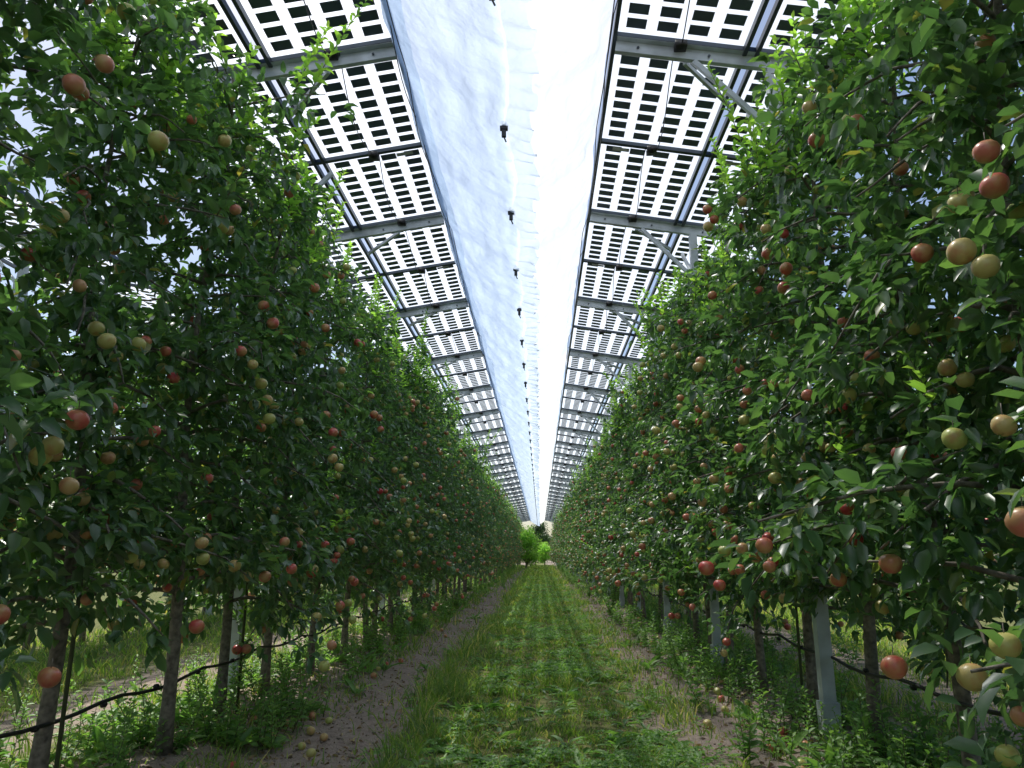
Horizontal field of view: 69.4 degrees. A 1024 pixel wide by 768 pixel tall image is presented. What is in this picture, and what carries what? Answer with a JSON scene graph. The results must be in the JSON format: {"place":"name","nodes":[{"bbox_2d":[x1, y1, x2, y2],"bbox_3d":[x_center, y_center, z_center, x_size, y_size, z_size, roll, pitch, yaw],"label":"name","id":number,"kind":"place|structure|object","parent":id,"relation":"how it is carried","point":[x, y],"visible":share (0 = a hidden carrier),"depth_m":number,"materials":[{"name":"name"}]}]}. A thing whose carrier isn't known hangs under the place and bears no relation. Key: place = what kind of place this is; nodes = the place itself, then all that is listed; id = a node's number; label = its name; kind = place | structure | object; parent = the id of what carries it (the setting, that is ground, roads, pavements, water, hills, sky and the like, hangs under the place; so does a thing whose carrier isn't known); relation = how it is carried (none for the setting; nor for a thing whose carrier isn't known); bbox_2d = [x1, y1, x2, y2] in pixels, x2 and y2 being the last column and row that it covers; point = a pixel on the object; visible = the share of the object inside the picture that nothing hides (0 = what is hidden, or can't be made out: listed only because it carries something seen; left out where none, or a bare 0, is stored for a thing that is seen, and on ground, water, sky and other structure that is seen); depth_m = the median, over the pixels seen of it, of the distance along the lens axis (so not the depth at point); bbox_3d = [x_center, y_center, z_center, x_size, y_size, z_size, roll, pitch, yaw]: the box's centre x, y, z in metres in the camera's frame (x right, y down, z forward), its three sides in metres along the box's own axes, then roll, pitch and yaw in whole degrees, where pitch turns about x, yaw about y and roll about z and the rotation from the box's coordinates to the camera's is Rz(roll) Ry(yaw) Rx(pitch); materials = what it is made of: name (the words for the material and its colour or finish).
{"place":"outdoors","nodes":[
{"label":"outdoors","id":0,"kind":"place"},
{"bbox_2d":[0,564,1022,767],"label":"grass","id":1,"kind":"structure","parent":0,"point":[448,674],"depth_m":7.49,"materials":[{"name":"green plant"}]},
{"bbox_2d":[0,560,1022,767],"bbox_3d":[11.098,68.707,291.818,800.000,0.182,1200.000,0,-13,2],"label":"ground","id":2,"kind":"structure","parent":0,"point":[334,732],"depth_m":6.67,"materials":[{"name":"soil"}]},
{"bbox_2d":[0,289,58,599],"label":"apple tree","id":3,"kind":"object","parent":2,"relation":"on","point":[3,446],"visible":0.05,"depth_m":9.54,"materials":[{"name":"green plant"}]},
{"bbox_2d":[0,274,61,716],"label":"apple tree","id":4,"kind":"object","parent":2,"relation":"on","point":[49,677],"visible":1,"depth_m":1.91,"materials":[{"name":"green plant"}]},
{"bbox_2d":[0,287,103,650],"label":"apple tree","id":5,"kind":"object","parent":2,"relation":"on","point":[63,547],"visible":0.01,"depth_m":10.51,"materials":[{"name":"green plant"}]},
{"bbox_2d":[54,354,110,767],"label":"tree stake","id":6,"kind":"object","parent":2,"relation":"on","point":[64,702],"visible":0.4,"depth_m":3.74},
{"bbox_2d":[0,566,505,738],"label":"drip irrigation hose","id":7,"kind":"object","parent":6,"relation":"attached to","point":[101,703],"visible":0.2,"depth_m":4.49,"materials":[{"name":"black plastic"}]},
{"bbox_2d":[0,0,182,667],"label":"apple tree","id":8,"kind":"object","parent":2,"relation":"on","point":[48,20],"visible":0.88,"depth_m":3.17,"materials":[{"name":"green plant"}]},
{"bbox_2d":[50,367,165,643],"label":"apple tree","id":9,"kind":"object","parent":2,"relation":"on","point":[83,634],"visible":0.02,"depth_m":11.49,"materials":[{"name":"green plant"}]},
{"bbox_2d":[0,0,281,767],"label":"apple tree","id":10,"kind":"object","parent":2,"relation":"on","point":[90,318],"visible":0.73,"depth_m":4.20,"materials":[{"name":"green plant"}]},
{"bbox_2d":[103,400,214,630],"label":"apple tree","id":11,"kind":"object","parent":2,"relation":"on","point":[119,575],"visible":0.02,"depth_m":13.26,"materials":[{"name":"green plant"}]},
{"bbox_2d":[0,182,339,621],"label":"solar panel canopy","id":12,"kind":"object","parent":2,"relation":"on","point":[145,294],"depth_m":11.14,"materials":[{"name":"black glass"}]},
{"bbox_2d":[15,0,371,755],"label":"apple tree","id":13,"kind":"object","parent":2,"relation":"on","point":[215,338],"visible":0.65,"depth_m":5.18,"materials":[{"name":"green plant"}]},
{"bbox_2d":[0,106,1023,576],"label":"trellis wires","id":14,"kind":"object","parent":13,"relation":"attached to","point":[246,446],"depth_m":4.13,"materials":[{"name":"metal"}]},
{"bbox_2d":[189,423,243,616],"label":"apple tree","id":15,"kind":"object","parent":2,"relation":"on","point":[204,608],"visible":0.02,"depth_m":15.23,"materials":[{"name":"green plant"}]},
{"bbox_2d":[93,106,377,717],"bbox_3d":[-2.250,0.053,6.288,2.249,5.296,2.134,-8,-15,31],"label":"apple tree","id":16,"kind":"object","parent":2,"relation":"on","point":[295,224],"visible":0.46,"depth_m":6.00,"materials":[{"name":"green plant"}]},
{"bbox_2d":[235,434,258,713],"bbox_3d":[-2.210,1.584,6.194,0.029,2.500,0.032,0,-13,2],"label":"tree stake","id":17,"kind":"object","parent":2,"relation":"on","point":[242,638],"visible":0.19,"depth_m":6.07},
{"bbox_2d":[146,177,402,694],"bbox_3d":[-2.159,0.366,7.407,2.175,5.244,2.341,1,-11,4],"label":"apple tree","id":18,"kind":"object","parent":2,"relation":"on","point":[334,378],"visible":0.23,"depth_m":7.25,"materials":[{"name":"green plant"}]},
{"bbox_2d":[55,0,530,692],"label":"solar panel canopy","id":19,"kind":"object","parent":2,"relation":"on","point":[385,190],"visible":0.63,"depth_m":8.36,"materials":[{"name":"black glass"}]},
{"bbox_2d":[380,0,613,525],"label":"plastic rain cover","id":20,"kind":"object","parent":19,"relation":"attached to","point":[506,96],"visible":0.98,"depth_m":7.62,"materials":[{"name":"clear plastic"}]},
{"bbox_2d":[219,241,426,673],"bbox_3d":[-2.088,0.766,8.380,2.409,4.875,2.041,3,-9,-9],"label":"apple tree","id":21,"kind":"object","parent":2,"relation":"on","point":[346,485],"visible":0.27,"depth_m":8.27,"materials":[{"name":"green plant"}]},
{"bbox_2d":[248,272,446,661],"bbox_3d":[-1.974,0.852,9.457,2.172,5.214,2.085,-7,-16,32],"label":"apple tree","id":22,"kind":"object","parent":2,"relation":"on","point":[388,354],"visible":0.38,"depth_m":9.47,"materials":[{"name":"green plant"}]},
{"bbox_2d":[319,339,437,649],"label":"apple tree","id":23,"kind":"object","parent":2,"relation":"on","point":[419,551],"visible":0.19,"depth_m":10.67,"materials":[{"name":"green plant"}]},
{"bbox_2d":[320,306,458,638],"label":"apple tree","id":24,"kind":"object","parent":2,"relation":"on","point":[415,386],"visible":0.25,"depth_m":11.96,"materials":[{"name":"green plant"}]},
{"bbox_2d":[368,377,461,624],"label":"apple tree","id":25,"kind":"object","parent":2,"relation":"on","point":[433,474],"visible":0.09,"depth_m":13.59,"materials":[{"name":"green plant"}]},
{"bbox_2d":[372,308,462,631],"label":"apple tree","id":26,"kind":"object","parent":2,"relation":"on","point":[422,425],"visible":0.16,"depth_m":12.52,"materials":[{"name":"green plant"}]},
{"bbox_2d":[370,347,484,616],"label":"apple tree","id":27,"kind":"object","parent":2,"relation":"on","point":[445,478],"visible":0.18,"depth_m":14.77,"materials":[{"name":"green plant"}]},
{"bbox_2d":[402,419,482,605],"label":"apple tree","id":28,"kind":"object","parent":2,"relation":"on","point":[471,543],"visible":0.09,"depth_m":18.19,"materials":[{"name":"green plant"}]},
{"bbox_2d":[410,419,474,606],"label":"apple tree","id":29,"kind":"object","parent":2,"relation":"on","point":[464,573],"visible":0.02,"depth_m":17.14,"materials":[{"name":"green plant"}]},
{"bbox_2d":[412,383,476,604],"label":"apple tree","id":30,"kind":"object","parent":2,"relation":"on","point":[462,487],"visible":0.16,"depth_m":16.16,"materials":[{"name":"green plant"}]},
{"bbox_2d":[424,414,493,603],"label":"apple tree","id":31,"kind":"object","parent":2,"relation":"on","point":[480,549],"visible":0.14,"depth_m":19.29,"materials":[{"name":"green plant"}]},
{"bbox_2d":[435,422,490,599],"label":"apple tree","id":32,"kind":"object","parent":2,"relation":"on","point":[472,454],"visible":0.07,"depth_m":21.13,"materials":[{"name":"green plant"}]},
{"bbox_2d":[441,434,484,602],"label":"apple tree","id":33,"kind":"object","parent":2,"relation":"on","point":[465,467],"visible":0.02,"depth_m":20.46,"materials":[{"name":"green plant"}]},
{"bbox_2d":[457,438,496,593],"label":"apple tree","id":34,"kind":"object","parent":2,"relation":"on","point":[474,476],"visible":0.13,"depth_m":22.56,"materials":[{"name":"green plant"}]},
{"bbox_2d":[452,426,501,594],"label":"apple tree","id":35,"kind":"object","parent":2,"relation":"on","point":[479,511],"visible":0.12,"depth_m":23.78,"materials":[{"name":"green plant"}]},
{"bbox_2d":[466,460,499,592],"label":"apple tree","id":36,"kind":"object","parent":2,"relation":"on","point":[486,535],"visible":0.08,"depth_m":24.22,"materials":[{"name":"green plant"}]},
{"bbox_2d":[469,455,501,589],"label":"apple tree","id":37,"kind":"object","parent":2,"relation":"on","point":[484,526],"visible":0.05,"depth_m":26.87,"materials":[{"name":"green plant"}]},
{"bbox_2d":[479,468,499,574],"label":"apple tree","id":38,"kind":"object","parent":2,"relation":"on","point":[488,515],"visible":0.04,"depth_m":31.18,"materials":[{"name":"green plant"}]},
{"bbox_2d":[475,452,505,584],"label":"apple tree","id":39,"kind":"object","parent":2,"relation":"on","point":[491,520],"visible":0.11,"depth_m":29.11,"materials":[{"name":"green plant"}]},
{"bbox_2d":[77,585,908,767],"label":"soil clods","id":40,"kind":"object","parent":2,"relation":"on","point":[338,738],"visible":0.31,"depth_m":5.83,"materials":[{"name":"brown soil"}]},
{"bbox_2d":[479,463,508,579],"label":"apple tree","id":41,"kind":"object","parent":2,"relation":"on","point":[494,508],"visible":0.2,"depth_m":30.41,"materials":[{"name":"green plant"}]},
{"bbox_2d":[485,479,503,580],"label":"apple tree","id":42,"kind":"object","parent":2,"relation":"on","point":[496,523],"visible":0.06,"depth_m":34.41,"materials":[{"name":"green plant"}]},
{"bbox_2d":[483,483,510,582],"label":"apple tree","id":43,"kind":"object","parent":2,"relation":"on","point":[499,531],"visible":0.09,"depth_m":33.27,"materials":[{"name":"green plant"}]},
{"bbox_2d":[486,475,508,580],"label":"apple tree","id":44,"kind":"object","parent":2,"relation":"on","point":[502,505],"visible":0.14,"depth_m":36.79,"materials":[{"name":"green plant"}]},
{"bbox_2d":[486,503,511,578],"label":"apple tree","id":45,"kind":"object","parent":2,"relation":"on","point":[503,562],"visible":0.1,"depth_m":35.39,"materials":[{"name":"green plant"}]},
{"bbox_2d":[488,475,511,575],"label":"apple tree","id":46,"kind":"object","parent":2,"relation":"on","point":[510,537],"visible":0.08,"depth_m":37.75,"materials":[{"name":"green plant"}]},
{"bbox_2d":[491,493,511,569],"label":"apple tree","id":47,"kind":"object","parent":2,"relation":"on","point":[502,519],"visible":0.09,"depth_m":38.85,"materials":[{"name":"green plant"}]},
{"bbox_2d":[494,488,511,574],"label":"apple tree","id":48,"kind":"object","parent":2,"relation":"on","point":[503,528],"visible":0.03,"depth_m":40.04,"materials":[{"name":"green plant"}]},
{"bbox_2d":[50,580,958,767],"bbox_3d":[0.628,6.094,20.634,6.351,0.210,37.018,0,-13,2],"label":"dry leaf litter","id":49,"kind":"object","parent":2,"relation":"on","point":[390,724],"visible":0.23,"depth_m":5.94,"materials":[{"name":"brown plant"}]},
{"bbox_2d":[496,503,513,572],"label":"apple tree","id":50,"kind":"object","parent":2,"relation":"on","point":[509,535],"visible":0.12,"depth_m":42.32,"materials":[{"name":"green plant"}]},
{"bbox_2d":[498,493,513,567],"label":"apple tree","id":51,"kind":"object","parent":2,"relation":"on","point":[510,527],"visible":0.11,"depth_m":44.60,"materials":[{"name":"green plant"}]},
{"bbox_2d":[502,498,516,569],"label":"apple tree","id":52,"kind":"object","parent":2,"relation":"on","point":[513,535],"visible":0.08,"depth_m":47.91,"materials":[{"name":"green plant"}]},
{"bbox_2d":[0,563,1023,767],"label":"weeds","id":53,"kind":"object","parent":2,"relation":"on","point":[902,746],"visible":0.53,"depth_m":5.62,"materials":[{"name":"green plant"}]},
{"bbox_2d":[508,505,522,564],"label":"apple tree","id":54,"kind":"object","parent":2,"relation":"on","point":[520,549],"visible":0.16,"depth_m":56.73,"materials":[{"name":"green plant"}]},
{"bbox_2d":[509,516,525,569],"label":"apple tree","id":55,"kind":"object","parent":2,"relation":"on","point":[518,541],"visible":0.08,"depth_m":57.70,"materials":[{"name":"green plant"}]},
{"bbox_2d":[515,525,543,567],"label":"shrub","id":56,"kind":"object","parent":2,"relation":"on","point":[531,556],"visible":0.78,"depth_m":67.81,"materials":[{"name":"green plant"}]},
{"bbox_2d":[529,522,551,562],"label":"background tree","id":57,"kind":"object","parent":2,"relation":"on","point":[540,530],"visible":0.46,"depth_m":122.06,"materials":[{"name":"green plant"}]},
{"bbox_2d":[227,590,856,767],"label":"fallen apples","id":58,"kind":"object","parent":2,"relation":"on","point":[310,752],"visible":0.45,"depth_m":5.76,"materials":[{"name":"red food"}]},
{"bbox_2d":[536,542,552,564],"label":"shrub","id":59,"kind":"object","parent":2,"relation":"on","point":[545,547],"visible":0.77,"depth_m":96.02,"materials":[{"name":"green plant"}]},
{"bbox_2d":[355,576,741,767],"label":"clover","id":60,"kind":"object","parent":2,"relation":"on","point":[641,739],"visible":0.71,"depth_m":5.87,"materials":[{"name":"green plant"}]},
{"bbox_2d":[550,510,561,562],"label":"apple tree","id":61,"kind":"object","parent":2,"relation":"on","point":[555,520],"visible":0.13,"depth_m":63.49,"materials":[{"name":"green plant"}]},
{"bbox_2d":[554,500,566,560],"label":"apple tree","id":62,"kind":"object","parent":2,"relation":"on","point":[559,514],"visible":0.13,"depth_m":49.95,"materials":[{"name":"green plant"}]},
{"bbox_2d":[557,502,572,573],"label":"apple tree","id":63,"kind":"object","parent":2,"relation":"on","point":[561,504],"visible":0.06,"depth_m":46.11,"materials":[{"name":"green plant"}]},
{"bbox_2d":[559,481,576,555],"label":"apple tree","id":64,"kind":"object","parent":2,"relation":"on","point":[566,496],"visible":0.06,"depth_m":39.60,"materials":[{"name":"green plant"}]},
{"bbox_2d":[558,511,577,571],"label":"apple tree","id":65,"kind":"object","parent":2,"relation":"on","point":[564,557],"visible":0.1,"depth_m":43.53,"materials":[{"name":"green plant"}]},
{"bbox_2d":[562,481,577,569],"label":"apple tree","id":66,"kind":"object","parent":2,"relation":"on","point":[570,514],"visible":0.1,"depth_m":37.09,"materials":[{"name":"green plant"}]},
{"bbox_2d":[562,487,577,569],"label":"apple tree","id":67,"kind":"object","parent":2,"relation":"on","point":[569,535],"visible":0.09,"depth_m":35.03,"materials":[{"name":"green plant"}]},
{"bbox_2d":[558,462,589,583],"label":"apple tree","id":68,"kind":"object","parent":2,"relation":"on","point":[572,517],"visible":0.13,"depth_m":31.57,"materials":[{"name":"green plant"}]},
{"bbox_2d":[566,489,581,567],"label":"apple tree","id":69,"kind":"object","parent":2,"relation":"on","point":[572,509],"visible":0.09,"depth_m":32.37,"materials":[{"name":"green plant"}]},
{"bbox_2d":[572,460,587,572],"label":"apple tree","id":70,"kind":"object","parent":2,"relation":"on","point":[578,520],"visible":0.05,"depth_m":29.34,"materials":[{"name":"green plant"}]},
{"bbox_2d":[568,456,592,562],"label":"apple tree","id":71,"kind":"object","parent":2,"relation":"on","point":[577,543],"visible":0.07,"depth_m":28.80,"materials":[{"name":"green plant"}]},
{"bbox_2d":[570,462,597,581],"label":"apple tree","id":72,"kind":"object","parent":2,"relation":"on","point":[582,501],"visible":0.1,"depth_m":27.48,"materials":[{"name":"green plant"}]},
{"bbox_2d":[571,457,598,582],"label":"apple tree","id":73,"kind":"object","parent":2,"relation":"on","point":[583,477],"visible":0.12,"depth_m":26.01,"materials":[{"name":"green plant"}]},
{"bbox_2d":[569,438,604,592],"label":"apple tree","id":74,"kind":"object","parent":2,"relation":"on","point":[593,472],"visible":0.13,"depth_m":24.16,"materials":[{"name":"green plant"}]},
{"bbox_2d":[574,456,603,591],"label":"apple tree","id":75,"kind":"object","parent":2,"relation":"on","point":[584,495],"visible":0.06,"depth_m":24.89,"materials":[{"name":"green plant"}]},
{"bbox_2d":[574,439,613,591],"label":"apple tree","id":76,"kind":"object","parent":2,"relation":"on","point":[587,549],"visible":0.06,"depth_m":22.73,"materials":[{"name":"green plant"}]},
{"bbox_2d":[574,432,616,595],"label":"apple tree","id":77,"kind":"object","parent":2,"relation":"on","point":[589,524],"visible":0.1,"depth_m":21.83,"materials":[{"name":"green plant"}]},
{"bbox_2d":[580,427,627,591],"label":"apple tree","id":78,"kind":"object","parent":2,"relation":"on","point":[602,505],"visible":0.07,"depth_m":20.55,"materials":[{"name":"green plant"}]},
{"bbox_2d":[589,398,629,605],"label":"apple tree","id":79,"kind":"object","parent":2,"relation":"on","point":[593,520],"visible":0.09,"depth_m":18.16,"materials":[{"name":"green plant"}]},
{"bbox_2d":[583,369,650,618],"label":"apple tree","id":80,"kind":"object","parent":2,"relation":"on","point":[618,409],"visible":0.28,"depth_m":15.18,"materials":[{"name":"green plant"}]},
{"bbox_2d":[584,411,649,610],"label":"apple tree","id":81,"kind":"object","parent":2,"relation":"on","point":[605,551],"visible":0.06,"depth_m":15.77,"materials":[{"name":"green plant"}]},
{"bbox_2d":[580,418,653,605],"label":"apple tree","id":82,"kind":"object","parent":2,"relation":"on","point":[588,536],"visible":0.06,"depth_m":19.50,"materials":[{"name":"green plant"}]},
{"bbox_2d":[580,410,654,610],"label":"apple tree","id":83,"kind":"object","parent":2,"relation":"on","point":[597,557],"visible":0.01,"depth_m":17.17,"materials":[{"name":"green plant"}]},
{"bbox_2d":[595,343,670,612],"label":"apple tree","id":84,"kind":"object","parent":2,"relation":"on","point":[634,479],"visible":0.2,"depth_m":12.79,"materials":[{"name":"green plant"}]},
{"bbox_2d":[598,363,702,625],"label":"apple tree","id":85,"kind":"object","parent":2,"relation":"on","point":[616,486],"visible":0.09,"depth_m":13.80,"materials":[{"name":"green plant"}]},
{"bbox_2d":[617,341,699,632],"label":"apple tree","id":86,"kind":"object","parent":2,"relation":"on","point":[643,433],"visible":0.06,"depth_m":11.60,"materials":[{"name":"green plant"}]},
{"bbox_2d":[606,290,729,647],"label":"apple tree","id":87,"kind":"object","parent":2,"relation":"on","point":[654,379],"visible":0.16,"depth_m":10.10,"materials":[{"name":"green plant"}]},
{"bbox_2d":[608,250,790,661],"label":"apple tree","id":88,"kind":"object","parent":2,"relation":"on","point":[669,524],"visible":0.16,"depth_m":9.41,"materials":[{"name":"green plant"}]},
{"bbox_2d":[651,195,805,694],"bbox_3d":[2.433,0.529,7.336,2.014,4.856,2.020,2,-13,-11],"label":"apple tree","id":89,"kind":"object","parent":2,"relation":"on","point":[731,598],"visible":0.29,"depth_m":7.26,"materials":[{"name":"green plant"}]},
{"bbox_2d":[615,226,848,671],"bbox_3d":[2.466,0.653,8.512,2.563,5.186,2.172,-3,-14,20],"label":"apple tree","id":90,"kind":"object","parent":2,"relation":"on","point":[683,573],"visible":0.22,"depth_m":8.23,"materials":[{"name":"green plant"}]},
{"bbox_2d":[544,0,937,742],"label":"solar panel canopy","id":91,"kind":"object","parent":2,"relation":"on","point":[662,110],"visible":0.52,"depth_m":8.12,"materials":[{"name":"black glass"}]},
{"bbox_2d":[623,583,1007,716],"bbox_3d":[3.795,11.219,45.484,0.072,0.078,97.902,0,-13,2],"label":"drip irrigation hose","id":92,"kind":"object","parent":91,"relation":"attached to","point":[912,686],"visible":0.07,"depth_m":4.64,"materials":[{"name":"black plastic"}]},
{"bbox_2d":[778,420,805,724],"bbox_3d":[2.253,1.524,5.935,0.029,2.500,0.032,0,-13,2],"label":"tree stake","id":93,"kind":"object","parent":2,"relation":"on","point":[799,647],"visible":0.34,"depth_m":5.80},
{"bbox_2d":[652,59,943,722],"bbox_3d":[2.357,0.100,6.343,2.364,5.295,2.196,-5,-13,24],"label":"apple tree","id":94,"kind":"object","parent":2,"relation":"on","point":[724,405],"visible":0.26,"depth_m":6.30,"materials":[{"name":"green plant"}]},
{"bbox_2d":[679,11,1021,757],"bbox_3d":[2.384,-0.190,5.179,2.228,5.322,2.630,2,-13,-7],"label":"apple tree","id":95,"kind":"object","parent":2,"relation":"on","point":[791,153],"visible":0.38,"depth_m":5.38,"materials":[{"name":"green plant"}]},
{"bbox_2d":[698,0,1023,767],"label":"apple tree","id":96,"kind":"object","parent":2,"relation":"on","point":[980,252],"visible":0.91,"depth_m":2.96,"materials":[{"name":"green plant"}]},
{"bbox_2d":[713,0,1023,766],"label":"apple tree","id":97,"kind":"object","parent":2,"relation":"on","point":[846,50],"visible":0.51,"depth_m":4.04,"materials":[{"name":"green plant"}]},
{"bbox_2d":[880,77,1023,732],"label":"apple tree","id":98,"kind":"object","parent":2,"relation":"on","point":[973,677],"visible":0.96,"depth_m":2.09,"materials":[{"name":"green plant"}]},
{"bbox_2d":[896,345,1017,635],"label":"apple tree","id":99,"kind":"object","parent":2,"relation":"on","point":[997,557],"depth_m":11.41,"materials":[{"name":"green plant"}]},
{"bbox_2d":[940,303,1023,613],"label":"apple tree","id":100,"kind":"object","parent":2,"relation":"on","point":[997,585],"visible":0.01,"depth_m":10.39,"materials":[{"name":"green plant"}]},
{"bbox_2d":[0,0,1023,555],"label":"sky","id":101,"kind":"structure","parent":0,"point":[26,122],"materials":[{"name":"white"}]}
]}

